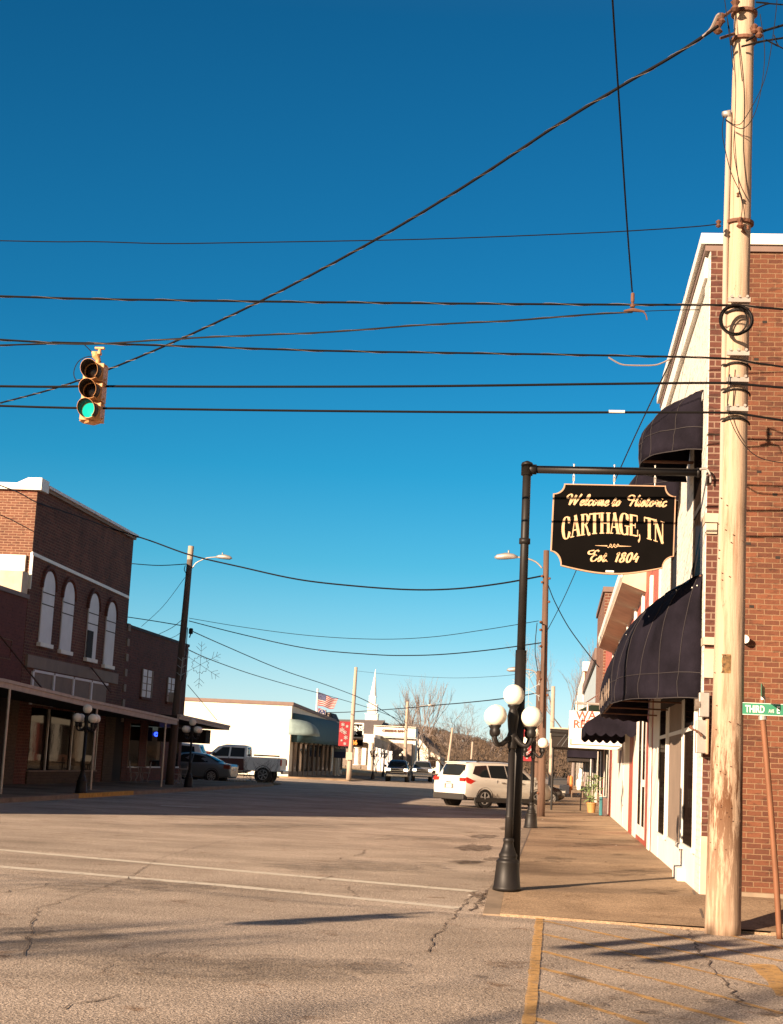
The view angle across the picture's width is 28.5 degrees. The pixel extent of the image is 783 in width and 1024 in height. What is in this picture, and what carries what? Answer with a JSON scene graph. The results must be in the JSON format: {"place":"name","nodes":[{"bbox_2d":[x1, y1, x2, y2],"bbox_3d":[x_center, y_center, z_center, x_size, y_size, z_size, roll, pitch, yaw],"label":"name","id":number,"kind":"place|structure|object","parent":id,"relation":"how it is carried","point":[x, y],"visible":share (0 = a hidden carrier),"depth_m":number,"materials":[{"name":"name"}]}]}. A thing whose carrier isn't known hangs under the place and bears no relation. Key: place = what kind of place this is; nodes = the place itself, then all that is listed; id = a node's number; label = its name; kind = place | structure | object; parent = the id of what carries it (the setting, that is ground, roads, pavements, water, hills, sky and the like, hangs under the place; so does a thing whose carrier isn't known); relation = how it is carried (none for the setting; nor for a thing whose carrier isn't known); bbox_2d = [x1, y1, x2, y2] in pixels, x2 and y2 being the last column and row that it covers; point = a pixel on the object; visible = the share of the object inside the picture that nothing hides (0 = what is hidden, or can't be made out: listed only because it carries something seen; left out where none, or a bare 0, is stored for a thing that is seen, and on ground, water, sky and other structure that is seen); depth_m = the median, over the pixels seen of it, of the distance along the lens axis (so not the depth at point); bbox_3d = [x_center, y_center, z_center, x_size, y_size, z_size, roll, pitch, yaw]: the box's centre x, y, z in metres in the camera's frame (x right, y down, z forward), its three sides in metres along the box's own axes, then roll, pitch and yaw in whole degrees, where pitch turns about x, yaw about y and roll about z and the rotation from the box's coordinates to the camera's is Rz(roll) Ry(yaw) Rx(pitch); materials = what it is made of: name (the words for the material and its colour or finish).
{"place":"outdoors","nodes":[
{"label":"outdoors","id":0,"kind":"place"},
{"bbox_2d":[0,779,267,797],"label":"pavement","id":1,"kind":"structure","parent":0,"point":[19,790],"depth_m":60.70,"materials":[{"name":"concrete"}]},
{"bbox_2d":[0,554,29,784],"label":"red building","id":2,"kind":"structure","parent":1,"relation":"on","point":[14,595],"depth_m":58.23,"materials":[{"name":"brick"}]},
{"bbox_2d":[0,477,138,783],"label":"brick building","id":3,"kind":"structure","parent":1,"relation":"on","point":[78,569],"depth_m":64.36,"materials":[{"name":"brown brick"}]},
{"bbox_2d":[27,707,50,769],"bbox_3d":[-14.130,9.053,61.241,0.280,2.480,2.034,2,-9,6],"label":"shop window","id":4,"kind":"structure","parent":3,"relation":"in","point":[40,717],"depth_m":61.28,"materials":[{"name":"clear glass"}]},
{"bbox_2d":[29,669,53,706],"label":"transom window","id":5,"kind":"structure","parent":3,"relation":"in","point":[44,678],"depth_m":61.49,"materials":[{"name":"glass"}]},
{"bbox_2d":[36,565,57,648],"bbox_3d":[-13.797,3.781,61.766,0.230,3.305,1.943,2,-9,6],"label":"arched window","id":6,"kind":"structure","parent":3,"relation":"in","point":[49,580],"depth_m":61.67,"materials":[{"name":"glass"}]},
{"bbox_2d":[46,710,74,769],"bbox_3d":[-13.855,9.482,63.816,0.280,2.480,3.202,2,-9,6],"label":"shop window","id":7,"kind":"structure","parent":3,"relation":"in","point":[61,724],"depth_m":63.94,"materials":[{"name":"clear glass"}]},
{"bbox_2d":[51,673,73,707],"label":"transom window","id":8,"kind":"structure","parent":3,"relation":"in","point":[60,683],"depth_m":63.91,"materials":[{"name":"glass"}]},
{"bbox_2d":[57,576,76,655],"bbox_3d":[-13.530,4.311,64.302,0.230,3.279,1.943,2,-9,6],"label":"arched window","id":9,"kind":"structure","parent":3,"relation":"in","point":[69,589],"depth_m":64.20,"materials":[{"name":"glass"}]},
{"bbox_2d":[71,677,91,698],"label":"transom window","id":10,"kind":"structure","parent":3,"relation":"in","point":[80,687],"depth_m":66.45,"materials":[{"name":"glass"}]},
{"bbox_2d":[70,712,98,769],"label":"shop window","id":11,"kind":"structure","parent":3,"relation":"in","point":[78,736],"depth_m":66.88,"materials":[{"name":"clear glass"}]},
{"bbox_2d":[83,588,101,663],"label":"arched window","id":12,"kind":"structure","parent":3,"relation":"in","point":[94,606],"depth_m":67.68,"materials":[{"name":"glass"}]},
{"bbox_2d":[89,680,107,702],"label":"transom window","id":13,"kind":"structure","parent":3,"relation":"in","point":[97,692],"depth_m":68.93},
{"bbox_2d":[101,597,117,669],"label":"arched window","id":14,"kind":"structure","parent":3,"relation":"in","point":[111,609],"depth_m":70.36,"materials":[{"name":"glass"}]},
{"bbox_2d":[111,717,123,780],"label":"doorway","id":15,"kind":"structure","parent":3,"relation":"in","point":[119,728],"depth_m":72.38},
{"bbox_2d":[73,704,100,792],"bbox_3d":[-10.428,8.027,52.273,0.835,2.978,0.835,3,-9,1],"label":"street lamp","id":16,"kind":"object","parent":1,"relation":"on","point":[86,719],"visible":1,"depth_m":52.13,"materials":[{"name":"black metal"}]},
{"bbox_2d":[0,635,178,793],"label":"canopy","id":17,"kind":"object","parent":1,"relation":"on","point":[16,690],"visible":0.97,"depth_m":56.13,"materials":[{"name":"wood"}]},
{"bbox_2d":[120,623,189,780],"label":"brick building","id":18,"kind":"structure","parent":1,"relation":"on","point":[150,665],"depth_m":77.42,"materials":[{"name":"brick"}]},
{"bbox_2d":[127,723,140,767],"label":"shop window","id":19,"kind":"structure","parent":18,"relation":"in","point":[134,736],"depth_m":75.14,"materials":[{"name":"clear glass"}]},
{"bbox_2d":[140,669,153,700],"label":"window","id":20,"kind":"structure","parent":18,"relation":"in","point":[147,675],"depth_m":77.09,"materials":[{"name":"glass"}]},
{"bbox_2d":[145,725,161,767],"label":"shop window","id":21,"kind":"structure","parent":18,"relation":"in","point":[152,745],"depth_m":78.63,"materials":[{"name":"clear glass"}]},
{"bbox_2d":[154,714,230,743],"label":"canopy","id":22,"kind":"object","parent":18,"relation":"attached to","point":[205,735],"visible":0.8,"depth_m":78.23,"materials":[{"name":"metal"}]},
{"bbox_2d":[182,719,201,786],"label":"street lamp","id":23,"kind":"object","parent":1,"relation":"on","point":[186,730],"visible":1,"depth_m":67.53,"materials":[{"name":"black metal"}]},
{"bbox_2d":[165,546,231,784],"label":"utility pole","id":24,"kind":"object","parent":1,"relation":"on","point":[171,761],"visible":0.97,"depth_m":71.09,"materials":[{"name":"brown wood"}]},
{"bbox_2d":[184,697,336,775],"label":"white building","id":25,"kind":"structure","parent":0,"point":[260,727],"depth_m":119.88,"materials":[{"name":"paint"}]},
{"bbox_2d":[289,719,319,735],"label":"awning","id":26,"kind":"object","parent":25,"relation":"attached to","point":[299,727],"visible":0.99,"depth_m":118.53,"materials":[{"name":"white fabric"}]},
{"bbox_2d":[292,743,331,770],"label":"shop window","id":27,"kind":"structure","parent":25,"relation":"in","point":[296,744],"depth_m":129.79,"materials":[{"name":"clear glass"}]},
{"bbox_2d":[291,713,347,746],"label":"awning","id":28,"kind":"object","parent":25,"relation":"attached to","point":[328,731],"visible":0.55,"depth_m":125.88,"materials":[{"name":"teal fabric"}]},
{"bbox_2d":[279,774,437,780],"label":"pavement","id":29,"kind":"structure","parent":0,"point":[333,777],"depth_m":122.88,"materials":[{"name":"concrete"}]},
{"bbox_2d":[334,746,345,775],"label":"shop sign","id":30,"kind":"object","parent":29,"relation":"on","point":[339,752],"visible":0.96,"depth_m":138.55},
{"bbox_2d":[338,722,363,745],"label":"bank sign","id":31,"kind":"object","parent":29,"relation":"on","point":[358,730],"visible":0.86,"depth_m":139.65,"materials":[{"name":"white plastic"}]},
{"bbox_2d":[346,667,357,779],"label":"utility pole","id":32,"kind":"object","parent":29,"relation":"on","point":[349,762],"visible":0.99,"depth_m":117.74,"materials":[{"name":"brown wood"}]},
{"bbox_2d":[338,721,350,745],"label":"pole banner","id":33,"kind":"object","parent":32,"relation":"attached to","point":[344,732],"visible":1,"depth_m":117.74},
{"bbox_2d":[398,674,441,739],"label":"bare tree","id":34,"kind":"object","parent":29,"relation":"on","point":[406,700],"visible":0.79,"depth_m":223.95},
{"bbox_2d":[408,703,431,760],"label":"bare tree","id":35,"kind":"object","parent":29,"relation":"on","point":[417,726],"visible":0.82,"depth_m":188.35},
{"bbox_2d":[404,677,453,738],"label":"bare tree","id":36,"kind":"object","parent":29,"relation":"on","point":[429,721],"visible":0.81,"depth_m":230.03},
{"bbox_2d":[365,669,394,738],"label":"church","id":37,"kind":"structure","parent":0,"point":[371,715],"depth_m":232.06,"materials":[{"name":"white paint"}]},
{"bbox_2d":[0,776,782,1023],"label":"road","id":38,"kind":"structure","parent":0,"point":[231,955],"depth_m":15.93,"materials":[{"name":"asphalt"}]},
{"bbox_2d":[74,791,133,797],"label":"painted kerb","id":39,"kind":"structure","parent":38,"relation":"on","point":[101,794],"depth_m":53.65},
{"bbox_2d":[181,743,208,779],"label":"parked car","id":40,"kind":"object","parent":38,"relation":"on","point":[199,748],"visible":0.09,"depth_m":90.16,"materials":[{"name":"grey metal"}]},
{"bbox_2d":[180,752,238,780],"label":"parked car","id":41,"kind":"object","parent":38,"relation":"on","point":[208,766],"visible":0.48,"depth_m":86.67,"materials":[{"name":"grey metal"}]},
{"bbox_2d":[0,866,461,908],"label":"crosswalk line","id":42,"kind":"object","parent":38,"relation":"on","point":[279,890],"visible":1,"depth_m":20.33,"materials":[{"name":"beige paint"}]},
{"bbox_2d":[0,849,476,891],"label":"crosswalk line","id":43,"kind":"object","parent":38,"relation":"on","point":[384,883],"visible":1,"depth_m":22.97,"materials":[{"name":"beige paint"}]},
{"bbox_2d":[198,744,288,782],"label":"pickup truck","id":44,"kind":"object","parent":38,"relation":"on","point":[232,754],"visible":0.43,"depth_m":95.27,"materials":[{"name":"white metal"}]},
{"bbox_2d":[384,760,410,781],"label":"pickup truck","id":45,"kind":"object","parent":38,"relation":"on","point":[398,768],"visible":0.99,"depth_m":127.58,"materials":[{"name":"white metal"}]},
{"bbox_2d":[410,761,433,781],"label":"pickup truck","id":46,"kind":"object","parent":38,"relation":"on","point":[421,768],"visible":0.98,"depth_m":136.79,"materials":[{"name":"silver metal"}]},
{"bbox_2d":[433,760,550,807],"bbox_3d":[4.378,11.531,65.010,5.263,2.011,2.417,10,-12,-38],"label":"parked car","id":47,"kind":"object","parent":38,"relation":"on","point":[482,783],"visible":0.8,"depth_m":63.59,"materials":[{"name":"white metal"}]},
{"bbox_2d":[507,667,539,780],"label":"utility pole","id":48,"kind":"object","parent":38,"relation":"on","point":[511,669],"visible":0.52,"depth_m":70.15,"materials":[{"name":"brown wood"}]},
{"bbox_2d":[522,918,782,1023],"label":"road marking","id":49,"kind":"object","parent":38,"relation":"on","point":[776,973],"visible":0.93,"depth_m":13.59,"materials":[{"name":"yellow paint"}]},
{"bbox_2d":[536,921,782,1023],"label":"hatching","id":50,"kind":"object","parent":38,"relation":"on","point":[623,1016],"visible":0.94,"depth_m":13.29,"materials":[{"name":"yellow paint"}]},
{"bbox_2d":[742,684,782,938],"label":"street name sign","id":51,"kind":"object","parent":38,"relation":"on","point":[762,709],"visible":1,"depth_m":17.41,"materials":[{"name":"metal"}]},
{"bbox_2d":[0,0,782,744],"label":"sky","id":52,"kind":"structure","parent":0,"point":[142,121],"materials":[{"name":"blue"}]},
{"bbox_2d":[411,739,575,778],"bbox_3d":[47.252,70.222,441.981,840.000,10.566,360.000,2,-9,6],"label":"hill","id":53,"kind":"structure","parent":0,"point":[525,769],"depth_m":351.63,"materials":[{"name":"brown plant"}]},
{"bbox_2d":[388,722,575,777],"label":"woodland","id":54,"kind":"object","parent":53,"relation":"on","point":[562,765],"visible":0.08,"depth_m":371.19,"materials":[{"name":"plant"}]},
{"bbox_2d":[238,774,782,935],"bbox_3d":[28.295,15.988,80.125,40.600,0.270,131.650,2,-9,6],"label":"pavement","id":55,"kind":"structure","parent":0,"point":[567,885],"depth_m":21.21,"materials":[{"name":"concrete"}]},
{"bbox_2d":[0,783,273,802],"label":"kerb","id":56,"kind":"structure","parent":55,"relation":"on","point":[37,798],"depth_m":58.79,"materials":[{"name":"concrete"}]},
{"bbox_2d":[316,689,318,710],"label":"flagpole","id":57,"kind":"object","parent":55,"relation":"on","point":[317,700],"visible":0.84,"depth_m":145.13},
{"bbox_2d":[318,692,337,708],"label":"flag","id":58,"kind":"object","parent":57,"relation":"attached to","point":[328,702],"visible":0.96,"depth_m":144.97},
{"bbox_2d":[339,719,418,775],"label":"bank building","id":59,"kind":"structure","parent":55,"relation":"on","point":[376,733],"depth_m":176.68,"materials":[{"name":"grey"}]},
{"bbox_2d":[417,732,445,773],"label":"white house","id":60,"kind":"structure","parent":55,"relation":"on","point":[437,769],"depth_m":225.89,"materials":[{"name":"paint"}]},
{"bbox_2d":[417,730,482,766],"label":"bare tree","id":61,"kind":"object","parent":55,"relation":"on","point":[437,757],"visible":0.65,"depth_m":198.90,"materials":[{"name":"brown plant"}]},
{"bbox_2d":[418,703,488,767],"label":"bare tree","id":62,"kind":"object","parent":55,"relation":"on","point":[458,734],"visible":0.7,"depth_m":232.58,"materials":[{"name":"plant"}]},
{"bbox_2d":[439,738,504,762],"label":"bare tree","id":63,"kind":"object","parent":55,"relation":"on","point":[476,757],"visible":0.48,"depth_m":207.57,"materials":[{"name":"brown plant"}]},
{"bbox_2d":[483,805,536,915],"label":"kerb","id":64,"kind":"structure","parent":55,"relation":"on","point":[493,903],"depth_m":19.08,"materials":[{"name":"concrete"}]},
{"bbox_2d":[484,685,542,891],"bbox_3d":[1.534,3.534,19.839,0.732,2.612,0.732,3,-9,1],"label":"street lamp","id":65,"kind":"object","parent":55,"relation":"on","point":[507,875],"visible":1,"depth_m":19.69,"materials":[{"name":"black metal"}]},
{"bbox_2d":[494,550,550,816],"bbox_3d":[4.198,5.566,50.568,1.963,8.755,0.349,2,-9,6],"label":"utility pole","id":66,"kind":"object","parent":55,"relation":"on","point":[542,725],"visible":0.98,"depth_m":50.50,"materials":[{"name":"brown wood"}]},
{"bbox_2d":[112,528,540,590],"bbox_3d":[-3.261,1.582,59.029,22.833,3.244,0.855,-5,-12,41],"label":"overhead wire","id":67,"kind":"object","parent":66,"relation":"attached to","point":[326,582],"visible":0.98,"depth_m":58.29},
{"bbox_2d":[190,621,540,655],"bbox_3d":[-1.452,4.873,61.664,1.980,2.015,25.183,9,-11,-34],"label":"overhead wire","id":68,"kind":"object","parent":66,"relation":"attached to","point":[364,653],"visible":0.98,"depth_m":62.22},
{"bbox_2d":[523,728,547,827],"bbox_3d":[3.685,6.931,40.247,0.732,2.612,0.732,3,-9,1],"label":"street lamp","id":69,"kind":"object","parent":55,"relation":"on","point":[531,814],"visible":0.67,"depth_m":40.10,"materials":[{"name":"black metal"}]},
{"bbox_2d":[548,686,554,785],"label":"utility pole","id":70,"kind":"object","parent":55,"relation":"on","point":[552,719],"visible":0.57,"depth_m":90.61,"materials":[{"name":"brown wood"}]},
{"bbox_2d":[507,634,596,784],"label":"bare tree","id":71,"kind":"object","parent":55,"relation":"on","point":[574,707],"visible":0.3,"depth_m":163.16,"materials":[{"name":"plant"}]},
{"bbox_2d":[550,727,603,809],"bbox_3d":[7.387,10.349,61.632,2.140,3.130,7.950,2,-9,6],"label":"flat canopy","id":72,"kind":"object","parent":55,"relation":"on","point":[556,738],"visible":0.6,"depth_m":58.09,"materials":[{"name":"black metal"}]},
{"bbox_2d":[576,661,589,786],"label":"brick building","id":73,"kind":"structure","parent":55,"relation":"on","point":[585,665],"depth_m":120.98,"materials":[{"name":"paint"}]},
{"bbox_2d":[581,648,596,795],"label":"pale building","id":74,"kind":"structure","parent":55,"relation":"on","point":[589,688],"depth_m":89.77,"materials":[{"name":"paint"}]},
{"bbox_2d":[567,750,596,758],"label":"flat canopy","id":75,"kind":"object","parent":74,"relation":"attached to","point":[578,754],"visible":0.57,"depth_m":70.63,"materials":[{"name":"blue fabric"}]},
{"bbox_2d":[577,775,603,812],"bbox_3d":[7.273,10.192,55.726,0.995,1.362,0.876,9,-11,-33],"label":"potted plant","id":76,"kind":"object","parent":55,"relation":"on","point":[591,806],"visible":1,"depth_m":55.59,"materials":[{"name":"green plant"}]},
{"bbox_2d":[592,586,613,805],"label":"brick building","id":77,"kind":"structure","parent":55,"relation":"on","point":[605,597],"depth_m":70.00,"materials":[{"name":"brown brick"}]},
{"bbox_2d":[513,461,699,870],"bbox_3d":[2.783,2.125,20.165,2.369,5.633,0.169,2,-9,6],"label":"sign post","id":78,"kind":"object","parent":55,"relation":"on","point":[529,469],"visible":0.96,"depth_m":20.44,"materials":[{"name":"black metal"}]},
{"bbox_2d":[550,464,675,574],"bbox_3d":[2.948,0.093,20.481,1.634,1.492,0.081,2,-9,6],"label":"welcome sign","id":79,"kind":"object","parent":78,"relation":"attached to","point":[606,529],"visible":1,"depth_m":20.43,"materials":[{"name":"black metal"}]},
{"bbox_2d":[598,569,660,850],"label":"shop building","id":80,"kind":"structure","parent":55,"relation":"on","point":[625,784],"depth_m":38.40,"materials":[{"name":"white paint"}]},
{"bbox_2d":[568,693,621,749],"bbox_3d":[6.054,5.952,45.697,1.557,2.181,3.149,2,-9,6],"label":"hanging sign","id":81,"kind":"object","parent":80,"relation":"attached to","point":[578,720],"visible":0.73,"depth_m":44.14,"materials":[{"name":"white paint"}]},
{"bbox_2d":[581,714,636,743],"bbox_3d":[5.570,5.314,39.754,1.210,1.206,6.115,2,-9,6],"label":"awning","id":82,"kind":"object","parent":80,"relation":"attached to","point":[598,728],"visible":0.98,"depth_m":36.74,"materials":[{"name":"black fabric"}]},
{"bbox_2d":[635,721,646,839],"bbox_3d":[5.551,5.851,34.106,0.048,2.650,3.590,2,-9,6],"label":"door","id":83,"kind":"structure","parent":80,"relation":"in","point":[642,726],"depth_m":34.01,"materials":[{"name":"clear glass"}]},
{"bbox_2d":[650,233,782,898],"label":"corner building","id":84,"kind":"structure","parent":55,"relation":"on","point":[680,795],"depth_m":20.79,"materials":[{"name":"brick"}]},
{"bbox_2d":[599,574,702,722],"bbox_3d":[4.208,2.580,26.313,1.109,1.694,11.677,2,-9,6],"label":"awning","id":85,"kind":"object","parent":84,"relation":"attached to","point":[657,654],"visible":1,"depth_m":21.10,"materials":[{"name":"black fabric"}]},
{"bbox_2d":[629,475,679,500],"bbox_3d":[4.511,-0.394,26.827,0.852,0.874,2.777,2,-9,6],"label":"awning","id":86,"kind":"object","parent":84,"relation":"attached to","point":[672,488],"visible":0.12,"depth_m":25.57,"materials":[{"name":"black fabric"}]},
{"bbox_2d":[656,711,667,838],"bbox_3d":[4.761,4.587,27.016,0.080,2.190,1.900,2,-9,6],"label":"shop window","id":87,"kind":"structure","parent":84,"relation":"in","point":[663,716],"depth_m":26.97,"materials":[{"name":"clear glass"}]},
{"bbox_2d":[638,390,703,482],"bbox_3d":[4.064,-1.092,22.633,0.852,0.876,2.527,2,-9,6],"label":"awning","id":88,"kind":"object","parent":84,"relation":"attached to","point":[669,440],"visible":0.91,"depth_m":21.68,"materials":[{"name":"black fabric"}]},
{"bbox_2d":[670,501,677,589],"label":"window","id":89,"kind":"structure","parent":84,"relation":"in","point":[673,577],"depth_m":26.60,"materials":[{"name":"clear glass"}]},
{"bbox_2d":[665,700,683,848],"bbox_3d":[4.458,4.104,24.172,0.080,2.170,2.900,2,-9,6],"label":"shop window","id":90,"kind":"structure","parent":84,"relation":"in","point":[675,720],"depth_m":24.14,"materials":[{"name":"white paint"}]},
{"bbox_2d":[680,698,696,852],"bbox_3d":[4.193,3.668,21.674,0.080,2.130,1.900,2,-9,6],"label":"shop window","id":91,"kind":"structure","parent":84,"relation":"in","point":[689,757],"depth_m":21.60,"materials":[{"name":"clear glass"}]},
{"bbox_2d":[692,449,701,576],"bbox_3d":[4.412,0.026,22.231,0.120,2.550,1.610,2,-9,6],"label":"window","id":92,"kind":"structure","parent":84,"relation":"in","point":[697,453],"depth_m":22.45,"materials":[{"name":"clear glass"}]},
{"bbox_2d":[689,719,708,753],"bbox_3d":[3.963,2.899,19.900,0.259,0.451,0.259,2,-9,6],"label":"meter box","id":93,"kind":"object","parent":84,"relation":"attached to","point":[701,729],"visible":1,"depth_m":19.84,"materials":[{"name":"metal"}]},
{"bbox_2d":[695,692,709,716],"bbox_3d":[4.034,2.505,20.002,0.176,0.312,0.174,2,-9,6],"label":"meter box","id":94,"kind":"object","parent":84,"relation":"attached to","point":[702,704],"visible":1,"depth_m":19.93,"materials":[{"name":"grey metal"}]},
{"bbox_2d":[704,0,782,935],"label":"utility pole","id":95,"kind":"object","parent":55,"relation":"on","point":[724,873],"visible":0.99,"depth_m":18.01,"materials":[{"name":"brown wood"}]},
{"bbox_2d":[0,224,716,243],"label":"overhead wire","id":96,"kind":"object","parent":95,"relation":"attached to","point":[362,240],"visible":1,"depth_m":18.93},
{"bbox_2d":[0,25,718,403],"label":"overhead wire","id":97,"kind":"object","parent":95,"relation":"attached to","point":[698,39],"visible":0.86,"depth_m":22.83,"materials":[{"name":"metal"}]},
{"bbox_2d":[0,382,782,388],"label":"overhead wire","id":98,"kind":"object","parent":95,"relation":"attached to","point":[346,386],"visible":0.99,"depth_m":18.61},
{"bbox_2d":[0,405,782,421],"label":"overhead wire","id":99,"kind":"object","parent":95,"relation":"attached to","point":[507,412],"visible":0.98,"depth_m":18.49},
{"bbox_2d":[0,295,782,309],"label":"overhead wire","id":100,"kind":"object","parent":95,"relation":"attached to","point":[442,303],"visible":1,"depth_m":18.77,"materials":[{"name":"metal"}]},
{"bbox_2d":[624,292,647,319],"bbox_3d":[2.928,-2.464,18.447,0.287,0.338,0.060,2,-9,6],"label":"wire clamp","id":101,"kind":"object","parent":100,"relation":"attached to","point":[632,307],"visible":1,"depth_m":18.43,"materials":[{"name":"metal"}]},
{"bbox_2d":[0,311,632,345],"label":"overhead wire","id":102,"kind":"object","parent":101,"relation":"attached to","point":[577,315],"visible":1,"depth_m":18.79,"materials":[{"name":"metal"}]},
{"bbox_2d":[73,345,107,425],"bbox_3d":[-3.741,-1.593,18.910,0.433,1.013,0.453,2,-9,6],"label":"traffic signal","id":103,"kind":"object","parent":102,"relation":"hanging from","point":[92,387],"visible":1,"depth_m":18.87,"materials":[{"name":"yellow metal"}]},
{"bbox_2d":[612,0,632,291],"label":"overhead wire","id":104,"kind":"object","parent":101,"relation":"attached to","point":[621,140],"visible":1,"depth_m":15.94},
{"bbox_2d":[0,339,782,367],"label":"overhead wire","id":105,"kind":"object","parent":95,"relation":"attached to","point":[490,353],"visible":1,"depth_m":18.64,"materials":[{"name":"metal"}]},
{"bbox_2d":[546,359,671,631],"bbox_3d":[4.827,0.784,37.070,0.280,1.991,27.103,3,-9,2],"label":"overhead wire","id":106,"kind":"object","parent":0,"point":[622,464],"visible":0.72,"depth_m":28.60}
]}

